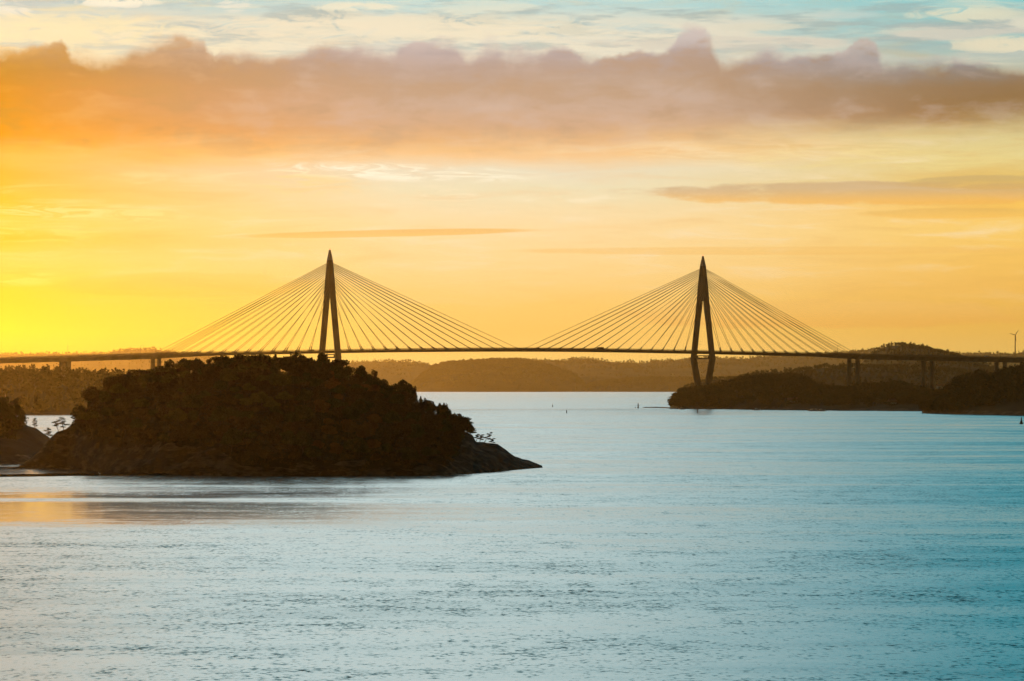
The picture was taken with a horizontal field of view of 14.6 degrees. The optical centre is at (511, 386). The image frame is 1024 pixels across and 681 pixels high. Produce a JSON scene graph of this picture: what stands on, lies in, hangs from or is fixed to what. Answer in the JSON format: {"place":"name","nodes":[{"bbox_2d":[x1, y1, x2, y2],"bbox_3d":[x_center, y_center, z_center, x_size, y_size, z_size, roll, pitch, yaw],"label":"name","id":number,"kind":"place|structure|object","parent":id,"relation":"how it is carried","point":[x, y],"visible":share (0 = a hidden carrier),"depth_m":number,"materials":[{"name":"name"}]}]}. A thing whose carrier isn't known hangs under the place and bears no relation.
{"place":"outdoors","nodes":[
{"label":"outdoors","id":0,"kind":"place"},
{"bbox_2d":[0,424,49,463],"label":"shore","id":1,"kind":"structure","parent":0,"point":[30,442],"depth_m":1067.78,"materials":[{"name":"stone"}]},
{"bbox_2d":[0,396,7,418],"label":"pine tree","id":2,"kind":"object","parent":1,"relation":"on","point":[2,408],"visible":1,"depth_m":1091.63,"materials":[{"name":"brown plant"}]},
{"bbox_2d":[2,397,10,416],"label":"pine tree","id":3,"kind":"object","parent":1,"relation":"on","point":[6,401],"visible":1,"depth_m":1097.56,"materials":[{"name":"brown plant"}]},
{"bbox_2d":[2,406,21,424],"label":"pine tree","id":4,"kind":"object","parent":1,"relation":"on","point":[10,413],"visible":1,"depth_m":1091.60,"materials":[{"name":"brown plant"}]},
{"bbox_2d":[0,414,27,439],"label":"undergrowth","id":5,"kind":"object","parent":1,"relation":"on","point":[5,424],"visible":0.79,"depth_m":1084.90,"materials":[{"name":"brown plant"}]},
{"bbox_2d":[8,397,24,422],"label":"pine tree","id":6,"kind":"object","parent":1,"relation":"on","point":[18,407],"visible":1,"depth_m":1097.61,"materials":[{"name":"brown plant"}]},
{"bbox_2d":[15,410,28,425],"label":"pine tree","id":7,"kind":"object","parent":1,"relation":"on","point":[22,414],"visible":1,"depth_m":1095.67,"materials":[{"name":"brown plant"}]},
{"bbox_2d":[31,418,37,429],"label":"pine tree","id":8,"kind":"object","parent":1,"relation":"on","point":[35,423],"visible":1,"depth_m":1104.91,"materials":[{"name":"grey plant"}]},
{"bbox_2d":[0,364,128,414],"bbox_3d":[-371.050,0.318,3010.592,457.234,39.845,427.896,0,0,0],"label":"woodland","id":9,"kind":"object","parent":0,"point":[46,377],"visible":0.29,"depth_m":3006.95,"materials":[{"name":"brown plant"}]},
{"bbox_2d":[0,349,432,390],"bbox_3d":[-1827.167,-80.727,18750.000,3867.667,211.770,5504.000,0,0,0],"label":"hills","id":10,"kind":"structure","parent":0,"point":[392,378],"depth_m":17898.70,"materials":[{"name":"brown plant"}]},
{"bbox_2d":[0,346,431,383],"bbox_3d":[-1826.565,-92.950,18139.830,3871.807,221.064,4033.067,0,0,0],"label":"woodland","id":11,"kind":"object","parent":10,"relation":"on","point":[408,361],"visible":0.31,"depth_m":19084.48,"materials":[{"name":"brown plant"}]},
{"bbox_2d":[18,373,542,475],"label":"island","id":12,"kind":"structure","parent":0,"point":[68,447],"depth_m":927.46,"materials":[{"name":"stone"}]},
{"bbox_2d":[44,428,52,438],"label":"pine tree","id":13,"kind":"object","parent":12,"relation":"on","point":[49,432],"visible":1,"depth_m":989.93,"materials":[{"name":"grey plant"}]},
{"bbox_2d":[51,421,63,430],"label":"pine tree","id":14,"kind":"object","parent":12,"relation":"on","point":[56,424],"visible":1,"depth_m":989.99,"materials":[{"name":"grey plant"}]},
{"bbox_2d":[57,417,70,429],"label":"pine tree","id":15,"kind":"object","parent":12,"relation":"on","point":[63,421],"visible":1,"depth_m":989.94,"materials":[{"name":"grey plant"}]},
{"bbox_2d":[69,410,84,419],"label":"leafy tree","id":16,"kind":"object","parent":12,"relation":"on","point":[78,414],"visible":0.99,"depth_m":982.02,"materials":[{"name":"brown plant"}]},
{"bbox_2d":[71,405,85,415],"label":"leafy tree","id":17,"kind":"object","parent":12,"relation":"on","point":[77,408],"visible":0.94,"depth_m":987.98,"materials":[{"name":"brown plant"}]},
{"bbox_2d":[73,419,84,428],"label":"leafy tree","id":18,"kind":"object","parent":12,"relation":"on","point":[79,422],"visible":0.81,"depth_m":976.94,"materials":[{"name":"brown plant"}]},
{"bbox_2d":[81,388,98,401],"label":"leafy tree","id":19,"kind":"object","parent":12,"relation":"on","point":[92,393],"visible":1,"depth_m":982.67,"materials":[{"name":"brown plant"}]},
{"bbox_2d":[81,386,100,402],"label":"leafy tree","id":20,"kind":"object","parent":12,"relation":"on","point":[85,397],"visible":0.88,"depth_m":987.47,"materials":[{"name":"brown plant"}]},
{"bbox_2d":[103,377,110,390],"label":"leafy tree","id":21,"kind":"object","parent":12,"relation":"on","point":[106,383],"visible":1,"depth_m":984.06,"materials":[{"name":"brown plant"}]},
{"bbox_2d":[109,374,126,386],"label":"leafy tree","id":22,"kind":"object","parent":12,"relation":"on","point":[119,378],"visible":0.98,"depth_m":983.31,"materials":[{"name":"brown plant"}]},
{"bbox_2d":[127,369,149,378],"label":"leafy tree","id":23,"kind":"object","parent":12,"relation":"on","point":[136,374],"visible":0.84,"depth_m":983.64,"materials":[{"name":"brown plant"}]},
{"bbox_2d":[147,374,161,382],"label":"leafy tree","id":24,"kind":"object","parent":12,"relation":"on","point":[154,378],"visible":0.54,"depth_m":970.47,"materials":[{"name":"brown plant"}]},
{"bbox_2d":[151,365,172,372],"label":"leafy tree","id":25,"kind":"object","parent":12,"relation":"on","point":[158,368],"visible":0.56,"depth_m":984.79,"materials":[{"name":"brown plant"}]},
{"bbox_2d":[164,359,173,367],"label":"leafy tree","id":26,"kind":"object","parent":12,"relation":"on","point":[167,363],"visible":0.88,"depth_m":989.89,"materials":[{"name":"brown plant"}]},
{"bbox_2d":[165,367,177,373],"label":"leafy tree","id":27,"kind":"object","parent":12,"relation":"on","point":[173,370],"visible":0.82,"depth_m":984.84,"materials":[{"name":"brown plant"}]},
{"bbox_2d":[164,408,189,425],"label":"leafy tree","id":28,"kind":"object","parent":12,"relation":"on","point":[178,414],"visible":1,"depth_m":933.90,"materials":[{"name":"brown plant"}]},
{"bbox_2d":[174,358,193,367],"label":"leafy tree","id":29,"kind":"object","parent":12,"relation":"on","point":[179,364],"visible":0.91,"depth_m":990.54,"materials":[{"name":"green plant"}]},
{"bbox_2d":[183,361,190,371],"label":"leafy tree","id":30,"kind":"object","parent":12,"relation":"on","point":[185,364],"visible":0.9,"depth_m":982.88,"materials":[{"name":"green plant"}]},
{"bbox_2d":[190,358,200,371],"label":"leafy tree","id":31,"kind":"object","parent":12,"relation":"on","point":[194,365],"visible":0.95,"depth_m":983.55,"materials":[{"name":"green plant"}]},
{"bbox_2d":[197,364,213,374],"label":"leafy tree","id":32,"kind":"object","parent":12,"relation":"on","point":[199,370],"visible":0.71,"depth_m":974.17,"materials":[{"name":"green plant"}]},
{"bbox_2d":[206,358,215,365],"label":"leafy tree","id":33,"kind":"object","parent":12,"relation":"on","point":[209,361],"visible":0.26,"depth_m":995.13,"materials":[{"name":"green plant"}]},
{"bbox_2d":[201,365,221,375],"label":"leafy tree","id":34,"kind":"object","parent":12,"relation":"on","point":[211,370],"visible":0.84,"depth_m":966.16,"materials":[{"name":"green plant"}]},
{"bbox_2d":[211,354,231,364],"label":"leafy tree","id":35,"kind":"object","parent":12,"relation":"on","point":[221,358],"visible":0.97,"depth_m":993.55,"materials":[{"name":"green plant"}]},
{"bbox_2d":[225,360,235,367],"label":"leafy tree","id":36,"kind":"object","parent":12,"relation":"on","point":[229,363],"visible":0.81,"depth_m":986.41,"materials":[{"name":"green plant"}]},
{"bbox_2d":[231,354,249,361],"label":"leafy tree","id":37,"kind":"object","parent":12,"relation":"on","point":[238,357],"visible":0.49,"depth_m":993.87,"materials":[{"name":"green plant"}]},
{"bbox_2d":[246,354,261,362],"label":"leafy tree","id":38,"kind":"object","parent":12,"relation":"on","point":[252,358],"visible":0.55,"depth_m":988.14,"materials":[{"name":"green plant"}]},
{"bbox_2d":[255,355,270,368],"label":"leafy tree","id":39,"kind":"object","parent":12,"relation":"on","point":[264,358],"visible":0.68,"depth_m":985.54,"materials":[{"name":"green plant"}]},
{"bbox_2d":[71,369,467,470],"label":"undergrowth","id":40,"kind":"object","parent":12,"relation":"on","point":[302,425],"visible":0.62,"depth_m":933.91,"materials":[{"name":"brown plant"}]},
{"bbox_2d":[263,399,281,407],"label":"leafy tree","id":41,"kind":"object","parent":12,"relation":"on","point":[270,403],"visible":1,"depth_m":934.02,"materials":[{"name":"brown plant"}]},
{"bbox_2d":[267,354,278,368],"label":"leafy tree","id":42,"kind":"object","parent":12,"relation":"on","point":[273,363],"visible":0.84,"depth_m":981.25,"materials":[{"name":"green plant"}]},
{"bbox_2d":[269,367,277,372],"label":"leafy tree","id":43,"kind":"object","parent":12,"relation":"on","point":[273,369],"visible":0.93,"depth_m":972.58,"materials":[{"name":"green plant"}]},
{"bbox_2d":[266,371,291,390],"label":"leafy tree","id":44,"kind":"object","parent":12,"relation":"on","point":[280,378],"visible":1,"depth_m":946.72,"materials":[{"name":"brown plant"}]},
{"bbox_2d":[275,357,297,373],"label":"leafy tree","id":45,"kind":"object","parent":12,"relation":"on","point":[288,364],"visible":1,"depth_m":965.43,"materials":[{"name":"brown plant"}]},
{"bbox_2d":[290,352,298,359],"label":"leafy tree","id":46,"kind":"object","parent":12,"relation":"on","point":[296,354],"visible":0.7,"depth_m":984.60,"materials":[{"name":"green plant"}]},
{"bbox_2d":[295,356,318,368],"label":"leafy tree","id":47,"kind":"object","parent":12,"relation":"on","point":[301,359],"visible":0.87,"depth_m":975.66,"materials":[{"name":"brown plant"}]},
{"bbox_2d":[298,361,318,372],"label":"leafy tree","id":48,"kind":"object","parent":12,"relation":"on","point":[308,367],"visible":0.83,"depth_m":969.40,"materials":[{"name":"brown plant"}]},
{"bbox_2d":[313,399,330,416],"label":"leafy tree","id":49,"kind":"object","parent":12,"relation":"on","point":[321,406],"visible":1,"depth_m":931.13,"materials":[{"name":"brown plant"}]},
{"bbox_2d":[317,352,327,365],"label":"leafy tree","id":50,"kind":"object","parent":12,"relation":"on","point":[324,357],"visible":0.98,"depth_m":981.94,"materials":[{"name":"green plant"}]},
{"bbox_2d":[319,363,334,370],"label":"leafy tree","id":51,"kind":"object","parent":12,"relation":"on","point":[327,365],"visible":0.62,"depth_m":975.23,"materials":[{"name":"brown plant"}]},
{"bbox_2d":[323,418,334,424],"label":"leafy tree","id":52,"kind":"object","parent":12,"relation":"on","point":[330,421],"visible":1,"depth_m":926.14,"materials":[{"name":"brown plant"}]},
{"bbox_2d":[325,380,340,389],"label":"leafy tree","id":53,"kind":"object","parent":12,"relation":"on","point":[333,384],"visible":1,"depth_m":959.69,"materials":[{"name":"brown plant"}]},
{"bbox_2d":[329,442,342,454],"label":"leafy tree","id":54,"kind":"object","parent":12,"relation":"on","point":[337,448],"visible":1,"depth_m":906.67,"materials":[{"name":"green plant"}]},
{"bbox_2d":[329,364,344,379],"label":"leafy tree","id":55,"kind":"object","parent":12,"relation":"on","point":[339,371],"visible":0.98,"depth_m":971.49,"materials":[{"name":"green plant"}]},
{"bbox_2d":[334,393,342,399],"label":"leafy tree","id":56,"kind":"object","parent":12,"relation":"on","point":[338,396],"visible":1,"depth_m":944.59,"materials":[{"name":"green plant"}]},
{"bbox_2d":[330,359,349,367],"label":"leafy tree","id":57,"kind":"object","parent":12,"relation":"on","point":[343,362],"visible":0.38,"depth_m":983.94,"materials":[{"name":"green plant"}]},
{"bbox_2d":[342,368,350,379],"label":"leafy tree","id":58,"kind":"object","parent":12,"relation":"on","point":[347,372],"visible":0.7,"depth_m":980.65,"materials":[{"name":"green plant"}]},
{"bbox_2d":[340,419,358,436],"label":"leafy tree","id":59,"kind":"object","parent":12,"relation":"on","point":[348,426],"visible":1,"depth_m":920.13,"materials":[{"name":"green plant"}]},
{"bbox_2d":[347,366,353,376],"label":"leafy tree","id":60,"kind":"object","parent":12,"relation":"on","point":[351,369],"visible":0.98,"depth_m":984.65,"materials":[{"name":"green plant"}]},
{"bbox_2d":[349,373,365,383],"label":"leafy tree","id":61,"kind":"object","parent":12,"relation":"on","point":[356,378],"visible":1,"depth_m":975.11,"materials":[{"name":"green plant"}]},
{"bbox_2d":[356,365,366,384],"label":"leafy tree","id":62,"kind":"object","parent":12,"relation":"on","point":[361,370],"visible":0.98,"depth_m":981.27,"materials":[{"name":"green plant"}]},
{"bbox_2d":[365,374,371,385],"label":"leafy tree","id":63,"kind":"object","parent":12,"relation":"on","point":[369,376],"visible":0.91,"depth_m":984.69,"materials":[{"name":"green plant"}]},
{"bbox_2d":[366,369,377,383],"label":"leafy tree","id":64,"kind":"object","parent":12,"relation":"on","point":[374,374],"visible":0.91,"depth_m":986.59,"materials":[{"name":"green plant"}]},
{"bbox_2d":[366,439,380,448],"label":"leafy tree","id":65,"kind":"object","parent":12,"relation":"on","point":[373,443],"visible":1,"depth_m":911.23,"materials":[{"name":"green plant"}]},
{"bbox_2d":[367,414,382,422],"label":"leafy tree","id":66,"kind":"object","parent":12,"relation":"on","point":[376,418],"visible":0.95,"depth_m":934.87,"materials":[{"name":"green plant"}]},
{"bbox_2d":[372,377,380,384],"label":"leafy tree","id":67,"kind":"object","parent":12,"relation":"on","point":[376,380],"visible":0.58,"depth_m":982.22,"materials":[{"name":"green plant"}]},
{"bbox_2d":[381,379,388,385],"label":"leafy tree","id":68,"kind":"object","parent":12,"relation":"on","point":[384,382],"visible":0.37,"depth_m":988.99,"materials":[{"name":"green plant"}]},
{"bbox_2d":[379,383,395,398],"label":"leafy tree","id":69,"kind":"object","parent":12,"relation":"on","point":[385,390],"visible":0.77,"depth_m":969.01,"materials":[{"name":"green plant"}]},
{"bbox_2d":[391,383,399,391],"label":"leafy tree","id":70,"kind":"object","parent":12,"relation":"on","point":[393,386],"visible":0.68,"depth_m":979.00,"materials":[{"name":"green plant"}]},
{"bbox_2d":[397,379,406,385],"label":"leafy tree","id":71,"kind":"object","parent":12,"relation":"on","point":[402,382],"visible":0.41,"depth_m":989.55,"materials":[{"name":"green plant"}]},
{"bbox_2d":[398,385,414,398],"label":"leafy tree","id":72,"kind":"object","parent":12,"relation":"on","point":[408,388],"visible":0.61,"depth_m":976.69,"materials":[{"name":"green plant"}]},
{"bbox_2d":[408,386,416,399],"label":"leafy tree","id":73,"kind":"object","parent":12,"relation":"on","point":[415,389],"visible":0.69,"depth_m":983.77,"materials":[{"name":"green plant"}]},
{"bbox_2d":[415,401,426,410],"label":"leafy tree","id":74,"kind":"object","parent":12,"relation":"on","point":[421,404],"visible":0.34,"depth_m":973.05,"materials":[{"name":"green plant"}]},
{"bbox_2d":[422,397,428,411],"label":"leafy tree","id":75,"kind":"object","parent":12,"relation":"on","point":[424,402],"visible":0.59,"depth_m":983.72,"materials":[{"name":"green plant"}]},
{"bbox_2d":[425,400,434,411],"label":"leafy tree","id":76,"kind":"object","parent":12,"relation":"on","point":[430,403],"visible":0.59,"depth_m":986.19,"materials":[{"name":"green plant"}]},
{"bbox_2d":[430,404,436,412],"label":"leafy tree","id":77,"kind":"object","parent":12,"relation":"on","point":[432,407],"visible":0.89,"depth_m":983.81,"materials":[{"name":"green plant"}]},
{"bbox_2d":[436,405,451,416],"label":"leafy tree","id":78,"kind":"object","parent":12,"relation":"on","point":[444,410],"visible":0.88,"depth_m":972.90,"materials":[{"name":"green plant"}]},
{"bbox_2d":[448,413,469,428],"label":"leafy tree","id":79,"kind":"object","parent":12,"relation":"on","point":[460,417],"visible":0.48,"depth_m":970.00,"materials":[{"name":"green plant"}]},
{"bbox_2d":[450,420,469,429],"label":"leafy tree","id":80,"kind":"object","parent":12,"relation":"on","point":[455,424],"visible":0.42,"depth_m":959.40,"materials":[{"name":"green plant"}]},
{"bbox_2d":[466,426,476,433],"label":"pine tree","id":81,"kind":"object","parent":12,"relation":"on","point":[470,431],"visible":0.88,"depth_m":987.53,"materials":[{"name":"green plant"}]},
{"bbox_2d":[468,417,475,428],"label":"pine tree","id":82,"kind":"object","parent":12,"relation":"on","point":[470,422],"visible":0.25,"depth_m":987.45,"materials":[{"name":"green plant"}]},
{"bbox_2d":[413,363,586,391],"bbox_3d":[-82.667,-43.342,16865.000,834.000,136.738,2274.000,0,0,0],"label":"hills","id":83,"kind":"structure","parent":0,"point":[500,384],"depth_m":15955.59,"materials":[{"name":"brown plant"}]},
{"bbox_2d":[409,357,588,389],"bbox_3d":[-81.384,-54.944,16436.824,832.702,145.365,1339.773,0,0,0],"label":"woodland","id":84,"kind":"object","parent":83,"relation":"on","point":[515,362],"visible":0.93,"depth_m":16417.22,"materials":[{"name":"green plant"}]},
{"bbox_2d":[0,392,1023,680],"bbox_3d":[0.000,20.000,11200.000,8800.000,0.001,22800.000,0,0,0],"label":"water","id":85,"kind":"structure","parent":0,"point":[622,536],"depth_m":465.84,"materials":[{"name":"teal liquid"}]},
{"bbox_2d":[0,467,81,469],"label":"skerry","id":86,"kind":"structure","parent":85,"relation":"on","point":[38,468],"depth_m":977.67,"materials":[{"name":"stone"}]},
{"bbox_2d":[0,472,169,476],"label":"skerry","id":87,"kind":"structure","parent":85,"relation":"on","point":[57,474],"depth_m":900.76,"materials":[{"name":"black stone"}]},
{"bbox_2d":[0,250,1023,388],"bbox_3d":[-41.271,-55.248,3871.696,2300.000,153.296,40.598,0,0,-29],"label":"cable stayed bridge","id":88,"kind":"structure","parent":85,"relation":"in","point":[329,293],"depth_m":3906.32,"materials":[{"name":"concrete"}]},
{"bbox_2d":[739,409,809,409],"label":"jetty","id":89,"kind":"object","parent":85,"relation":"in","point":[774,409],"visible":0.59,"depth_m":3388.73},
{"bbox_2d":[0,0,1023,364],"label":"sky","id":90,"kind":"structure","parent":0,"point":[522,173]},
{"bbox_2d":[585,378,719,391],"bbox_3d":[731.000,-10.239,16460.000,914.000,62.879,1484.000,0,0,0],"label":"hills","id":91,"kind":"structure","parent":0,"point":[634,388],"depth_m":15884.73,"materials":[{"name":"brown plant"}]},
{"bbox_2d":[586,374,750,390],"bbox_3d":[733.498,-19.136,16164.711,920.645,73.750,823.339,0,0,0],"label":"woodland","id":92,"kind":"object","parent":91,"relation":"on","point":[643,379],"visible":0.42,"depth_m":16198.58,"materials":[{"name":"green plant"}]},
{"bbox_2d":[670,379,729,397],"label":"hills","id":93,"kind":"structure","parent":0,"point":[713,381],"depth_m":7284.83,"materials":[{"name":"black plant"}]},
{"bbox_2d":[676,376,736,391],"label":"woodland","id":94,"kind":"object","parent":93,"relation":"on","point":[714,379],"visible":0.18,"depth_m":7302.95,"materials":[{"name":"brown plant"}]},
{"bbox_2d":[533,350,1022,383],"bbox_3d":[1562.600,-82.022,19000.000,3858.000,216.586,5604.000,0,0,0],"label":"hills","id":95,"kind":"structure","parent":0,"point":[663,371],"depth_m":18286.10,"materials":[{"name":"brown plant"}]},
{"bbox_2d":[525,347,1023,379],"bbox_3d":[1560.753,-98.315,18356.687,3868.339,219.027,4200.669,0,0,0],"label":"woodland","id":96,"kind":"object","parent":95,"relation":"on","point":[580,362],"visible":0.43,"depth_m":19076.55,"materials":[{"name":"green plant"}]},
{"bbox_2d":[670,383,923,410],"bbox_3d":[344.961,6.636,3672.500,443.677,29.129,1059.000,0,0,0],"label":"shore","id":97,"kind":"structure","parent":0,"point":[849,407],"depth_m":3454.24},
{"bbox_2d":[787,398,797,403],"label":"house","id":98,"kind":"structure","parent":97,"relation":"on","point":[791,400],"depth_m":3487.07,"materials":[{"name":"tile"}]},
{"bbox_2d":[667,372,942,407],"bbox_3d":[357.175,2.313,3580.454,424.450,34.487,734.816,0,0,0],"label":"woodland","id":99,"kind":"object","parent":97,"relation":"on","point":[725,393],"visible":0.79,"depth_m":3613.60,"materials":[{"name":"plant"}]},
{"bbox_2d":[887,399,896,405],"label":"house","id":100,"kind":"structure","parent":97,"relation":"on","point":[890,402],"depth_m":3343.24,"materials":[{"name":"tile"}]},
{"bbox_2d":[768,367,957,389],"bbox_3d":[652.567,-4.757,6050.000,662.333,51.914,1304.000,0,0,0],"label":"hills","id":101,"kind":"structure","parent":0,"point":[865,375],"depth_m":5786.41,"materials":[{"name":"brown plant"}]},
{"bbox_2d":[731,363,993,388],"bbox_3d":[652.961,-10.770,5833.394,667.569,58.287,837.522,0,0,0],"label":"woodland","id":102,"kind":"object","parent":101,"relation":"on","point":[915,370],"visible":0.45,"depth_m":5896.23,"materials":[{"name":"brown plant"}]},
{"bbox_2d":[862,345,993,372],"bbox_3d":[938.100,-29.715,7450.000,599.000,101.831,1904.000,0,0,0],"label":"hills","id":103,"kind":"structure","parent":0,"point":[911,361],"depth_m":7293.08,"materials":[{"name":"brown plant"}]},
{"bbox_2d":[864,342,1001,372],"bbox_3d":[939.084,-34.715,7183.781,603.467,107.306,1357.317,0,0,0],"label":"woodland","id":104,"kind":"object","parent":103,"relation":"on","point":[904,345],"visible":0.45,"depth_m":7342.01,"materials":[{"name":"brown plant"}]},
{"bbox_2d":[922,390,1023,415],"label":"shore","id":105,"kind":"structure","parent":0,"point":[1004,407],"depth_m":2866.24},
{"bbox_2d":[919,362,1023,411],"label":"woodland","id":106,"kind":"object","parent":105,"relation":"on","point":[977,386],"visible":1,"depth_m":2966.59,"materials":[{"name":"brown plant"}]}
]}

